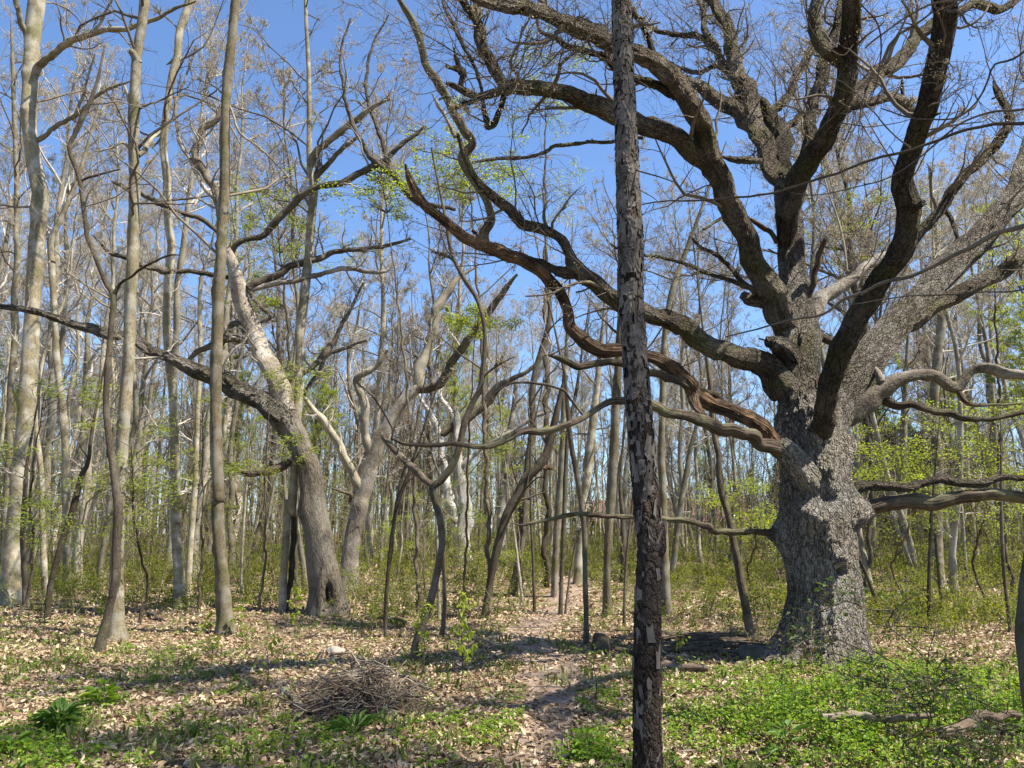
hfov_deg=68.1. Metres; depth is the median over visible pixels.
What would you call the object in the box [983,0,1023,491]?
bare tree
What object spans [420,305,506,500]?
bare tree
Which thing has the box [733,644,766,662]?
mossy boulder
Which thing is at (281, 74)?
bare tree
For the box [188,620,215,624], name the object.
fallen branch
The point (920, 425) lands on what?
bare tree
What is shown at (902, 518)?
bare tree
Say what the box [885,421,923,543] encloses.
conifer
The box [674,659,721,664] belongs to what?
fallen branch
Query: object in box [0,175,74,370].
bare tree
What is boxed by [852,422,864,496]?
bare tree
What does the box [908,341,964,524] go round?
bare tree
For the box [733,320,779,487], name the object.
bare tree
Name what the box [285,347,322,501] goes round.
bare tree
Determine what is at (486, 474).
leafing sapling
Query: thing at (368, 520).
bare tree
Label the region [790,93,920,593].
bare tree
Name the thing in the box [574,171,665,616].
bare tree
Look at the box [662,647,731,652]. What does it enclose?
fallen branch
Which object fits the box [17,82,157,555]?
bare tree
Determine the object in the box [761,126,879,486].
bare tree
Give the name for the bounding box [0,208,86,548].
bare tree
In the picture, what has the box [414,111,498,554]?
bare tree
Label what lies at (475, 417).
bare tree
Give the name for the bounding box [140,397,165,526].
bare tree
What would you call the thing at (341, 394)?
bare tree
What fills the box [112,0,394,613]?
twin stem tree
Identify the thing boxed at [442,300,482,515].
bare tree
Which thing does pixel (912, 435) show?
conifer
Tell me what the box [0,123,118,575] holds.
bare tree
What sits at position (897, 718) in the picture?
log
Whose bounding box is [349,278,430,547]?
bare tree
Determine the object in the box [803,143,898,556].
bare tree
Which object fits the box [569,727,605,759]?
broadleaf weed
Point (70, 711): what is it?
broadleaf weed
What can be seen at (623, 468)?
bare tree
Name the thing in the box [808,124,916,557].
bare tree
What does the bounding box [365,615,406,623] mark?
log
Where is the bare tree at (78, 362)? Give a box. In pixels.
[37,176,118,561]
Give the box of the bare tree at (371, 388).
[357,242,442,552]
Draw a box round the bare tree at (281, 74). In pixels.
[228,10,372,591]
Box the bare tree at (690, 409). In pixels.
[672,307,725,542]
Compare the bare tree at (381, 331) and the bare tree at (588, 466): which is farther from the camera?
the bare tree at (381, 331)
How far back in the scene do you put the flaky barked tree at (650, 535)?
4.54 m
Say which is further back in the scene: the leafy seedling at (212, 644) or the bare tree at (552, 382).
the bare tree at (552, 382)
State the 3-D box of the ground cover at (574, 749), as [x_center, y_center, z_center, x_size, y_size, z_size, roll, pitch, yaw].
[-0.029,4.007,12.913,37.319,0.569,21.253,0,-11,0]
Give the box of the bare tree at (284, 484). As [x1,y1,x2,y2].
[251,211,324,548]
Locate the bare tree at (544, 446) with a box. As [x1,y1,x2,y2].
[529,375,560,549]
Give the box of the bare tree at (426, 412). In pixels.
[403,279,465,553]
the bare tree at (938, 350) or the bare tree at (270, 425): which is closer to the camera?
the bare tree at (938, 350)
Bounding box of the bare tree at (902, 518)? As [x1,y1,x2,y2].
[752,106,916,571]
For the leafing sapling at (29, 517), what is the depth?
13.34 m
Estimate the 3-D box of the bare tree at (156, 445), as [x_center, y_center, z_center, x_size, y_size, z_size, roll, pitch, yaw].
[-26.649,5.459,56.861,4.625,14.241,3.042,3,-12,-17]
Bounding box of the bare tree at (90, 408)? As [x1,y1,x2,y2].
[71,349,102,532]
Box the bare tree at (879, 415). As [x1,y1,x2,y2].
[858,341,903,529]
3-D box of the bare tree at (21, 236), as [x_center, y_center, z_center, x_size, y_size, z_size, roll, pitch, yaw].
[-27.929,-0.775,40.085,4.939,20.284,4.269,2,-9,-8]
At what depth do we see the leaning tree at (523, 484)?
14.80 m
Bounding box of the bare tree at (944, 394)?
[891,203,978,509]
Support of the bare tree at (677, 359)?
on the ground at (343, 619)
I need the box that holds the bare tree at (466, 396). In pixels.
[437,356,481,493]
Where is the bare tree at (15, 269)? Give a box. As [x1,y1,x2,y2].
[0,10,76,563]
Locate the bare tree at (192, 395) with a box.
[148,318,210,528]
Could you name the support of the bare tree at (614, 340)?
on the ground at (343, 619)
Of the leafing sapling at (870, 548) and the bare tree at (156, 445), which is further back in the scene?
the bare tree at (156, 445)
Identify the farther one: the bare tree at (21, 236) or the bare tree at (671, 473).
the bare tree at (671, 473)
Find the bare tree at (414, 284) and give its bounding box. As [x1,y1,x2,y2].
[384,268,446,548]
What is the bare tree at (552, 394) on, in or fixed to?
on the ground at (343, 619)
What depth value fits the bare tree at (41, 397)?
39.92 m
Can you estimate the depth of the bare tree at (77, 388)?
70.41 m
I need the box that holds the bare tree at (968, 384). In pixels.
[924,339,984,434]
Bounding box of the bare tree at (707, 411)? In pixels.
[695,355,721,521]
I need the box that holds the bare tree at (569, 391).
[553,314,589,538]
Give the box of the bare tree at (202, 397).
[160,312,236,554]
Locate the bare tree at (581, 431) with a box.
[569,352,594,506]
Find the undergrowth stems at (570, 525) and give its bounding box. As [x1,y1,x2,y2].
[0,321,1023,585]
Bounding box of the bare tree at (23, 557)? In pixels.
[0,357,79,607]
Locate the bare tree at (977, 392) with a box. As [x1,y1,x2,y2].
[940,284,997,536]
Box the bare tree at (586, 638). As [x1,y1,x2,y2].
[500,161,622,645]
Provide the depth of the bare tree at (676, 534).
22.39 m
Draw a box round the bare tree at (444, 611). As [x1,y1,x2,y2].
[419,397,475,636]
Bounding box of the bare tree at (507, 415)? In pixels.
[489,398,524,502]
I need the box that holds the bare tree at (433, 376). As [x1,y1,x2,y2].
[328,143,479,554]
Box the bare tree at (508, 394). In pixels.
[479,279,540,546]
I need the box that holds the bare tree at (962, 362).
[917,231,984,558]
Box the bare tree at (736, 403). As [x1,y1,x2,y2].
[712,365,756,528]
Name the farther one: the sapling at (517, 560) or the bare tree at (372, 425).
the bare tree at (372, 425)
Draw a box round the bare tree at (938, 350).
[892,165,1023,590]
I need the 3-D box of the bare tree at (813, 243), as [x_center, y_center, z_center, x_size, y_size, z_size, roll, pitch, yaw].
[8.835,-2.936,23.744,4.391,18.138,3.223,-3,-8,12]
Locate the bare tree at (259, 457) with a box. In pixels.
[250,364,284,545]
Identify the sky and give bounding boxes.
[0,0,1023,532]
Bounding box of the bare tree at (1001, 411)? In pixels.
[949,315,1023,543]
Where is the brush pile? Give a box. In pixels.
[272,635,454,725]
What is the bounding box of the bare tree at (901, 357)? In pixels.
[874,217,983,518]
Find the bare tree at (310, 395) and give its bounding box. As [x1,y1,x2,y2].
[274,378,336,525]
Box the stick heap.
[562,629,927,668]
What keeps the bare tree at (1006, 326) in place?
on the ground at (343, 619)
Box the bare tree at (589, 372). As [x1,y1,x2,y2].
[567,369,592,542]
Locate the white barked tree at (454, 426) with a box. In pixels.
[385,334,551,567]
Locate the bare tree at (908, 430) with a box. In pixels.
[890,410,918,524]
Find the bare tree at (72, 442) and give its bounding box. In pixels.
[52,229,154,554]
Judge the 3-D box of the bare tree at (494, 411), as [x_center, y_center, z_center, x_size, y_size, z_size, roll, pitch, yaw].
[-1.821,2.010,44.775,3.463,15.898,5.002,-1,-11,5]
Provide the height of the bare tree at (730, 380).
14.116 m
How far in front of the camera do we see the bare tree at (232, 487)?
28.33 m
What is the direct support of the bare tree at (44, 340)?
on the ground at (343, 619)
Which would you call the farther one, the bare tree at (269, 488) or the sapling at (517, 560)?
the bare tree at (269, 488)
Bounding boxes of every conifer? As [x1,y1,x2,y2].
[763,461,779,526]
[852,442,897,549]
[878,422,925,542]
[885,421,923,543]
[907,429,946,542]
[919,438,994,549]
[965,436,1022,547]
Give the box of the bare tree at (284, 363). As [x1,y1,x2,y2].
[257,285,313,543]
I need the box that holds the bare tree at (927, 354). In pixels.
[855,142,976,560]
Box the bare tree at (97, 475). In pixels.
[80,379,134,515]
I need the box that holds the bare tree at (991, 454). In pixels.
[980,428,1010,532]
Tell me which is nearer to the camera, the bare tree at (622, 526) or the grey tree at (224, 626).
the grey tree at (224, 626)
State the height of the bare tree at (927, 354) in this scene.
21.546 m
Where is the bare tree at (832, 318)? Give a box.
[822,300,879,494]
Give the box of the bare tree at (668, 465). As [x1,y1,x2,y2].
[652,341,688,561]
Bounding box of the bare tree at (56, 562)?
[43,317,139,619]
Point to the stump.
(600, 640)
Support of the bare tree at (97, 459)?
on the ground at (343, 619)
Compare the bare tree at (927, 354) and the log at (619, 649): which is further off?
the bare tree at (927, 354)
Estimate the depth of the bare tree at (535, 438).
36.21 m
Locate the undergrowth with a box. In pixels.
[0,536,1022,641]
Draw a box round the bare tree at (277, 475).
[259,420,280,553]
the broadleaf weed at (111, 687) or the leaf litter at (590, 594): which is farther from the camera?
the leaf litter at (590, 594)
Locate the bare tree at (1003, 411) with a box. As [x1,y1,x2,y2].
[953,310,1021,549]
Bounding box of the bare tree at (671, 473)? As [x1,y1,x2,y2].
[656,431,678,530]
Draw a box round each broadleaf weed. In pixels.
[0,731,34,753]
[29,697,85,733]
[76,678,121,704]
[171,728,200,736]
[198,733,222,742]
[230,679,251,693]
[323,709,378,732]
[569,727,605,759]
[762,719,809,754]
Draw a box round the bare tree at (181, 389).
[150,322,206,525]
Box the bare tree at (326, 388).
[301,346,351,491]
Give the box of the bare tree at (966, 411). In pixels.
[941,340,985,541]
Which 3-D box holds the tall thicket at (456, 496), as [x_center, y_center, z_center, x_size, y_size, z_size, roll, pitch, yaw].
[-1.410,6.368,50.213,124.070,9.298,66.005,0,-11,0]
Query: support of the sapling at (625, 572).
on the ground at (343, 619)
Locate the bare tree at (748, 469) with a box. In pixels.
[725,397,754,554]
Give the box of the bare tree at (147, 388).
[114,337,166,467]
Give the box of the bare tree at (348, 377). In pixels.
[310,209,393,546]
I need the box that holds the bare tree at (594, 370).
[568,337,612,536]
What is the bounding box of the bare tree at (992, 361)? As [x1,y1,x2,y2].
[964,343,1017,552]
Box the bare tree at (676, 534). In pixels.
[657,316,726,579]
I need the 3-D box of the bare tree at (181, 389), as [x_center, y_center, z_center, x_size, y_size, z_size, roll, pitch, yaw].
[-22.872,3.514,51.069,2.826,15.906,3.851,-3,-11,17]
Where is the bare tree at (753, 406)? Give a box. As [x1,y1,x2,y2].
[732,367,768,527]
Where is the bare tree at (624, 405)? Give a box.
[598,332,658,490]
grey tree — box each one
[0,0,196,605]
[52,0,309,635]
[68,0,249,640]
[73,0,295,607]
[480,379,542,565]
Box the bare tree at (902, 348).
[872,259,983,547]
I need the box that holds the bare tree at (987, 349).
[920,130,1020,557]
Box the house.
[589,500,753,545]
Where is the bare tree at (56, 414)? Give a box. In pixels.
[27,339,79,550]
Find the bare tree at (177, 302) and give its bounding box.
[136,0,268,572]
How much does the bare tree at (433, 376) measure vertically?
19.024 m
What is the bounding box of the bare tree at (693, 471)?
[687,424,707,541]
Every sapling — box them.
[0,370,119,620]
[45,412,200,623]
[136,391,243,611]
[207,356,331,609]
[208,165,389,598]
[222,346,295,601]
[263,434,283,577]
[311,164,421,615]
[353,477,484,595]
[372,364,457,637]
[376,311,450,619]
[391,449,427,584]
[394,95,528,615]
[406,429,455,618]
[437,298,521,612]
[445,425,564,595]
[476,23,595,587]
[480,461,523,602]
[513,282,610,615]
[517,337,586,614]
[564,443,605,614]
[590,374,629,615]
[614,407,663,625]
[687,476,777,593]
[770,174,967,592]
[851,397,1023,596]
[859,558,881,623]
[864,457,918,581]
[878,397,1023,597]
[910,397,980,620]
[913,452,967,612]
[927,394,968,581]
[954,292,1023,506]
[968,397,1023,632]
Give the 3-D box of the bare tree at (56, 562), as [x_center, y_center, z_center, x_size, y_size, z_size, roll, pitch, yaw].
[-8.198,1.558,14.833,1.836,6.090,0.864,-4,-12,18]
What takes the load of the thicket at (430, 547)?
on the ground at (343, 619)
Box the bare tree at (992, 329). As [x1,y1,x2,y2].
[986,305,1023,418]
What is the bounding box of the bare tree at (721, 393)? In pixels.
[677,229,745,560]
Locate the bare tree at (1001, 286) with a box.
[963,134,1023,487]
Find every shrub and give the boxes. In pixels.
[762,572,1023,767]
[859,632,1023,767]
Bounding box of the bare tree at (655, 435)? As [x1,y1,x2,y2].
[621,405,665,470]
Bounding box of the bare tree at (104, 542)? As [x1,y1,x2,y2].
[81,318,168,590]
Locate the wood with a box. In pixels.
[0,250,1023,553]
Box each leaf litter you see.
[0,551,1020,620]
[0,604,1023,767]
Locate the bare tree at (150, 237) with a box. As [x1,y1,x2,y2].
[111,198,186,559]
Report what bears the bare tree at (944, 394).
on the ground at (343, 619)
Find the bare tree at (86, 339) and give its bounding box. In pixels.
[21,119,157,497]
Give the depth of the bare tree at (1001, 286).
33.15 m
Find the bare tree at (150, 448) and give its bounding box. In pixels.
[134,381,168,527]
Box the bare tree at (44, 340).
[1,238,79,471]
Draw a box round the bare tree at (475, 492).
[440,393,492,541]
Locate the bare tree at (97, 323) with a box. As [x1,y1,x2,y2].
[72,177,193,548]
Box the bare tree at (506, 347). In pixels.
[470,287,537,528]
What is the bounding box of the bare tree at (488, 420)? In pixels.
[469,293,517,550]
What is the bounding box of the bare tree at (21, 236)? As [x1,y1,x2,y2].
[0,194,46,505]
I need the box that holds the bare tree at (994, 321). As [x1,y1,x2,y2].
[941,196,1023,595]
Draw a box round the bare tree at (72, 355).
[15,309,84,522]
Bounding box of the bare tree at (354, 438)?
[333,334,381,515]
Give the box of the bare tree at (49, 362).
[0,0,131,571]
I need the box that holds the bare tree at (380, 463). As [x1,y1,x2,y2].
[367,337,400,545]
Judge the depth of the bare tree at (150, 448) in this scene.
59.45 m
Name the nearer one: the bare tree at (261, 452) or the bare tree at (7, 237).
the bare tree at (7, 237)
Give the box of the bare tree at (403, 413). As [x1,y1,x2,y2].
[374,314,425,549]
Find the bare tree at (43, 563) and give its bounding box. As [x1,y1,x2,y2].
[0,286,99,596]
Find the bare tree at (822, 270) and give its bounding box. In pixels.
[695,0,929,556]
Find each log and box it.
[137,609,164,621]
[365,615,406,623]
[614,647,665,656]
[662,659,708,671]
[821,710,933,722]
[936,709,1022,739]
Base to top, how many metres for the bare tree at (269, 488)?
21.923 m
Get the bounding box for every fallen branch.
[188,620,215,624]
[280,686,302,707]
[295,693,364,721]
[306,657,416,697]
[382,672,443,701]
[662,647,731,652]
[665,630,758,635]
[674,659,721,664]
[714,678,732,686]
[732,659,748,669]
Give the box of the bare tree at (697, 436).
[685,372,708,517]
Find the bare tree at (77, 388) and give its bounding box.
[55,344,92,514]
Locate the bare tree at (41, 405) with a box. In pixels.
[14,350,47,479]
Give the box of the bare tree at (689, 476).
[673,403,707,548]
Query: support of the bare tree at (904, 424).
on the ground at (343, 619)
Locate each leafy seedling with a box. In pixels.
[200,610,212,633]
[203,634,223,663]
[228,605,245,635]
[241,624,253,659]
[253,636,281,685]
[287,588,302,637]
[413,602,432,667]
[449,590,477,690]
[580,643,607,699]
[676,631,690,672]
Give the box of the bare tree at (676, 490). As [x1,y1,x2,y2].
[650,328,691,515]
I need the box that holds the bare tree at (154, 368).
[98,193,209,522]
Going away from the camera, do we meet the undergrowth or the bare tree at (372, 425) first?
the undergrowth
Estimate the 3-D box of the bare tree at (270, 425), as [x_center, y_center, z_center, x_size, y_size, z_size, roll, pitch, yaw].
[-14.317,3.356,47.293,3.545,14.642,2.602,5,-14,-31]
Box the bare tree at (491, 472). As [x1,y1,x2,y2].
[463,324,513,526]
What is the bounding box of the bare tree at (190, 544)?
[146,137,259,592]
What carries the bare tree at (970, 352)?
on the ground at (343, 619)
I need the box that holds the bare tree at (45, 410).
[16,371,60,466]
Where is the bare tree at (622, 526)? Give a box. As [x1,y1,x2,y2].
[600,384,627,582]
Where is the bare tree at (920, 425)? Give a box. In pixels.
[904,330,942,544]
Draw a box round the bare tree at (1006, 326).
[983,252,1023,369]
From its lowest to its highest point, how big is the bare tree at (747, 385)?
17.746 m
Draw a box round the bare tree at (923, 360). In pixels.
[893,237,964,556]
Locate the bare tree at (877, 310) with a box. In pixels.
[824,121,950,566]
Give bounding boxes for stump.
[591,632,609,653]
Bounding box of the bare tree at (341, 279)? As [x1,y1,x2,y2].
[311,261,357,480]
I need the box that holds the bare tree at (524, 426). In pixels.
[492,379,539,472]
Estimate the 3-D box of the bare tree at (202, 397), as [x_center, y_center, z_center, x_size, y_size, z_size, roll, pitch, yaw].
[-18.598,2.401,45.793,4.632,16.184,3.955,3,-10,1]
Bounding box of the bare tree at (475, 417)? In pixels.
[446,329,505,550]
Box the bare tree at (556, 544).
[532,188,615,596]
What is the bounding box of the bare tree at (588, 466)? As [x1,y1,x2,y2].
[555,275,626,584]
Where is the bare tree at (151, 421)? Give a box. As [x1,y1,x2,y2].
[129,306,168,553]
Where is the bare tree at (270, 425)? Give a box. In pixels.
[255,333,311,527]
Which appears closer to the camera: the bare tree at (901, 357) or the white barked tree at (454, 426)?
the white barked tree at (454, 426)
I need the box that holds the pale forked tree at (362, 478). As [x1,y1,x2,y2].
[302,255,517,589]
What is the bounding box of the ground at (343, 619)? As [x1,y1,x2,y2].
[0,533,1023,767]
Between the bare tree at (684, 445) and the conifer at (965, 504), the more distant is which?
the bare tree at (684, 445)
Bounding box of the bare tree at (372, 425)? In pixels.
[369,356,405,548]
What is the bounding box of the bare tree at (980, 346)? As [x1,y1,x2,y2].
[928,131,1023,559]
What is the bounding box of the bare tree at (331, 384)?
[305,294,355,497]
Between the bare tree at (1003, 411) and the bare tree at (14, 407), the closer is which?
the bare tree at (14, 407)
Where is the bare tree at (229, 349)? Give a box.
[149,128,294,557]
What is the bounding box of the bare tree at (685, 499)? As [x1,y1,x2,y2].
[653,353,702,551]
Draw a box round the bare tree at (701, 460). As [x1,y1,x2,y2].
[689,436,717,530]
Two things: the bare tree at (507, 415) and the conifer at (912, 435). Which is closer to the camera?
the bare tree at (507, 415)
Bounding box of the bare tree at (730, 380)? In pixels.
[699,261,762,560]
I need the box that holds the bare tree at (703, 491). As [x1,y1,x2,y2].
[690,440,712,548]
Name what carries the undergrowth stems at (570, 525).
on the ground at (343, 619)
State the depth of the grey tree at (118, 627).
12.99 m
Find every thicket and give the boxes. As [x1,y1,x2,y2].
[0,316,1023,568]
[0,510,1023,584]
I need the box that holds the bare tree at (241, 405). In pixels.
[222,354,268,527]
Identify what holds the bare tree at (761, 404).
on the ground at (343, 619)
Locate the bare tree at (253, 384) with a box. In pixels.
[215,222,298,514]
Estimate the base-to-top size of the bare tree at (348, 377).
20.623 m
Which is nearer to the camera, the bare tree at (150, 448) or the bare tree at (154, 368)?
the bare tree at (154, 368)
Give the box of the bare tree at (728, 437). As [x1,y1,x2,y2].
[702,360,761,536]
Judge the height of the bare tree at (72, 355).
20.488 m
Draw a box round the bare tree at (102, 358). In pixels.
[36,81,190,582]
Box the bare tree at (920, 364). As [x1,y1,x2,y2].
[890,286,975,492]
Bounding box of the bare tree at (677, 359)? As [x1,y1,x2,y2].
[645,286,697,517]
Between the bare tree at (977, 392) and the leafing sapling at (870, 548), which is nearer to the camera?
the leafing sapling at (870, 548)
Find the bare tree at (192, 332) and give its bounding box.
[155,295,211,541]
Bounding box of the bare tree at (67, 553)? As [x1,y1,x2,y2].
[13,39,127,590]
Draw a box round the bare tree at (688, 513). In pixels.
[666,296,707,553]
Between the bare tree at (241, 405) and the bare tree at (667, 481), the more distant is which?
the bare tree at (667, 481)
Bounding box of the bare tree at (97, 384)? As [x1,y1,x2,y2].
[80,321,123,484]
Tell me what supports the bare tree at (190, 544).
on the ground at (343, 619)
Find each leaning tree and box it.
[17,0,197,651]
[480,375,567,619]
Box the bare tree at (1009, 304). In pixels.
[979,217,1023,382]
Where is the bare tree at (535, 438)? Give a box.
[504,293,564,548]
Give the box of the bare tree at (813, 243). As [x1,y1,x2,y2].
[710,10,864,576]
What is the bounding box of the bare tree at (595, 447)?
[582,376,606,546]
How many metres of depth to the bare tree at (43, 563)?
18.73 m
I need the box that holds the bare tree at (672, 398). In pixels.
[653,300,702,524]
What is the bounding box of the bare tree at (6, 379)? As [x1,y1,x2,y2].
[0,228,49,477]
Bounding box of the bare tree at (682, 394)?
[645,171,728,558]
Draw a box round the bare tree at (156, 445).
[145,367,186,547]
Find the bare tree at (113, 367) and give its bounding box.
[73,220,165,555]
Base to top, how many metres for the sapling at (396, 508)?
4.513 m
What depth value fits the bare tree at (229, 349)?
32.85 m
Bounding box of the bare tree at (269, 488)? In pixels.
[155,99,333,561]
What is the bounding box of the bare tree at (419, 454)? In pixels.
[401,345,433,548]
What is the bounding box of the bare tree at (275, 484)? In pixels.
[273,438,280,538]
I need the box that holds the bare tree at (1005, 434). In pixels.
[975,333,1022,490]
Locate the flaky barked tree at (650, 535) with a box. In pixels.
[610,0,675,767]
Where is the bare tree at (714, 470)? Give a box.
[697,369,738,552]
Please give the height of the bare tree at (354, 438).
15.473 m
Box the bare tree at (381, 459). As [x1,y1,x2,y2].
[363,341,407,531]
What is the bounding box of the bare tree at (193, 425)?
[181,375,209,546]
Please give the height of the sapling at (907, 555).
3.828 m
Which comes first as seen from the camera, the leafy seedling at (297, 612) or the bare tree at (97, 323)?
the leafy seedling at (297, 612)
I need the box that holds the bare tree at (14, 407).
[0,335,45,503]
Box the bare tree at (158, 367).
[135,292,192,538]
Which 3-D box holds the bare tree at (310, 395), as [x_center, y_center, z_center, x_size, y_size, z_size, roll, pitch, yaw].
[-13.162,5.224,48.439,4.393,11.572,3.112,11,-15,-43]
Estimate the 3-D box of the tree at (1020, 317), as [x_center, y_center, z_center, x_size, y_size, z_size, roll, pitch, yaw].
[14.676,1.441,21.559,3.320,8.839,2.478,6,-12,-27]
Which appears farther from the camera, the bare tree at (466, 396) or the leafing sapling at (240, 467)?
the bare tree at (466, 396)
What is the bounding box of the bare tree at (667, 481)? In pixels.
[665,430,676,532]
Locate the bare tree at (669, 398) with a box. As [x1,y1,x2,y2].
[648,336,695,513]
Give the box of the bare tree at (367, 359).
[342,327,373,495]
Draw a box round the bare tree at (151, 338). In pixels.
[68,310,162,555]
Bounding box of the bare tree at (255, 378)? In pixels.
[205,292,293,549]
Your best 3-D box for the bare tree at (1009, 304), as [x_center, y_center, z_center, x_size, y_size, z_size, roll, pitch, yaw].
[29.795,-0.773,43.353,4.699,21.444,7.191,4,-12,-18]
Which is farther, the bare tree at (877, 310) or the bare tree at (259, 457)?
the bare tree at (259, 457)
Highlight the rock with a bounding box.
[326,646,344,654]
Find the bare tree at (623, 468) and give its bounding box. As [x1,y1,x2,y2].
[620,418,630,532]
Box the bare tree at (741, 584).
[644,181,762,637]
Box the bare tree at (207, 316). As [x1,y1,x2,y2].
[178,312,259,537]
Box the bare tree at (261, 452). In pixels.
[251,346,276,545]
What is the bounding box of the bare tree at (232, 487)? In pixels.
[192,131,294,571]
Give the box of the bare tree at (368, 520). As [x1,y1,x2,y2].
[319,51,427,564]
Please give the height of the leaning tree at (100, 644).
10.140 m
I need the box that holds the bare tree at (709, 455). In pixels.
[644,183,742,557]
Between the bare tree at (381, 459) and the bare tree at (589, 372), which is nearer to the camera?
the bare tree at (381, 459)
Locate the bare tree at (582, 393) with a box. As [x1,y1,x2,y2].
[573,361,601,508]
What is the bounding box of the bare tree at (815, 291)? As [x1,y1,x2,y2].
[814,277,828,371]
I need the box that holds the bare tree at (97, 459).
[84,229,163,555]
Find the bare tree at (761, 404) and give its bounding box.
[746,384,775,546]
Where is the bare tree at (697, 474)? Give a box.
[654,249,734,566]
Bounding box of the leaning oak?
[0,0,455,618]
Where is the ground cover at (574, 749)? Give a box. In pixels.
[0,573,1023,767]
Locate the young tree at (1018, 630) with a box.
[642,0,1023,713]
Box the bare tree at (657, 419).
[650,367,676,501]
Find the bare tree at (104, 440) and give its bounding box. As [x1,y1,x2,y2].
[77,296,142,563]
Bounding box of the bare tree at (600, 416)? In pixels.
[580,328,626,532]
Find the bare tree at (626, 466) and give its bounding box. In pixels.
[560,128,704,564]
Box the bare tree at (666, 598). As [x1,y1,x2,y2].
[605,142,762,615]
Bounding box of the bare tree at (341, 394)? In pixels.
[320,360,347,504]
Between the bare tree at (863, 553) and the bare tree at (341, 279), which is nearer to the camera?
the bare tree at (863, 553)
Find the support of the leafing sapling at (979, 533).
on the ground at (343, 619)
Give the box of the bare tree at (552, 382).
[506,246,580,553]
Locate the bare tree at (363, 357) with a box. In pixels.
[332,293,391,517]
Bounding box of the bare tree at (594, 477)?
[584,438,603,544]
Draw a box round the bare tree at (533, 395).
[508,167,607,595]
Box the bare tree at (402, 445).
[396,417,419,507]
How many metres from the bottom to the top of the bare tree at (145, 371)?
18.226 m
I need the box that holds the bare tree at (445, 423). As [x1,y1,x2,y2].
[431,337,459,524]
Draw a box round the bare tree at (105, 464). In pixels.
[83,398,128,526]
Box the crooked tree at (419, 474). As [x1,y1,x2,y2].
[373,129,543,666]
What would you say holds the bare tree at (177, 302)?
on the ground at (343, 619)
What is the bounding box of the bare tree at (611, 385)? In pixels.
[577,261,630,554]
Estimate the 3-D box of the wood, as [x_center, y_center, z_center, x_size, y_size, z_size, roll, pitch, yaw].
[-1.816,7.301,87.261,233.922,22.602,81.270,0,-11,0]
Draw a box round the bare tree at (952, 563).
[905,106,1006,594]
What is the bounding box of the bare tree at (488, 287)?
[465,283,504,535]
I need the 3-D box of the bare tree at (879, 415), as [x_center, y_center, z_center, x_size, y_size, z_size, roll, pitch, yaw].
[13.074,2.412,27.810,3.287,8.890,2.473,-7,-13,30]
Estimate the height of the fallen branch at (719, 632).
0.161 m
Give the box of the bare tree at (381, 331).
[357,238,430,566]
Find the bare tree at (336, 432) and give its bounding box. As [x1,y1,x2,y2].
[312,374,351,519]
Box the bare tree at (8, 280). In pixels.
[0,230,21,352]
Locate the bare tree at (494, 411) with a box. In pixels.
[457,288,510,546]
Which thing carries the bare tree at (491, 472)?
on the ground at (343, 619)
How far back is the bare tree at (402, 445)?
61.99 m
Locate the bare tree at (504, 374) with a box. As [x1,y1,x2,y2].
[471,307,526,540]
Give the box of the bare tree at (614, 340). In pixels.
[603,321,631,544]
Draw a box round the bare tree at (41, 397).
[0,330,46,458]
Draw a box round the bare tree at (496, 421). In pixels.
[491,378,511,490]
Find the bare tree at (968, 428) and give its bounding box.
[916,374,1008,555]
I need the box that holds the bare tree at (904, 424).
[890,302,929,573]
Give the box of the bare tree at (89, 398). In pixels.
[72,361,101,484]
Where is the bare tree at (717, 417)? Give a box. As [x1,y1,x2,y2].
[692,329,731,513]
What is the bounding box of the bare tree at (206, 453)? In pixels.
[144,25,331,579]
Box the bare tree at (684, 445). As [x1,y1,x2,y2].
[667,391,698,502]
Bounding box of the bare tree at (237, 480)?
[189,278,251,556]
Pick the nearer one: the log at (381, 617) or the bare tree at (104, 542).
the log at (381, 617)
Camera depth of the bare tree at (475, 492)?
52.17 m
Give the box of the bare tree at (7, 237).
[0,52,67,482]
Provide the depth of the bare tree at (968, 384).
72.62 m
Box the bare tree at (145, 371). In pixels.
[77,127,214,560]
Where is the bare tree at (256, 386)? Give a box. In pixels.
[178,277,268,522]
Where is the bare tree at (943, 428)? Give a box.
[905,315,960,548]
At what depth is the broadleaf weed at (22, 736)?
5.36 m
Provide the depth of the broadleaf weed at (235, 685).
7.81 m
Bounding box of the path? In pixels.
[496,577,590,767]
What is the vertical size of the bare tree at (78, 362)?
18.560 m
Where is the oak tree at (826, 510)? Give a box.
[330,0,1023,669]
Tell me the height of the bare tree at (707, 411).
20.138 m
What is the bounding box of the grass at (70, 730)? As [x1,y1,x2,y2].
[0,616,1023,767]
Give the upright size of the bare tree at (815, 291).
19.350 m
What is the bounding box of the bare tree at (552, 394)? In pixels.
[530,301,585,505]
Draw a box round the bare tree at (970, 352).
[891,190,1004,542]
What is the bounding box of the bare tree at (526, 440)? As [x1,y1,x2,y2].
[511,375,543,534]
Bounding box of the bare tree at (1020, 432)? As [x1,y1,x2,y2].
[944,152,1023,450]
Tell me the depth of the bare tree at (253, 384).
39.08 m
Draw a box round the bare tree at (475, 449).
[460,357,494,539]
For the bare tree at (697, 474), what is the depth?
29.24 m
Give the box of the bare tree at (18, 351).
[0,225,61,527]
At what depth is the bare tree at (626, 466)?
28.11 m
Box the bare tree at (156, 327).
[117,246,173,511]
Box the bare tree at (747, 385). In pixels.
[686,274,757,547]
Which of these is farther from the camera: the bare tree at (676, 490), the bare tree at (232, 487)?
the bare tree at (676, 490)

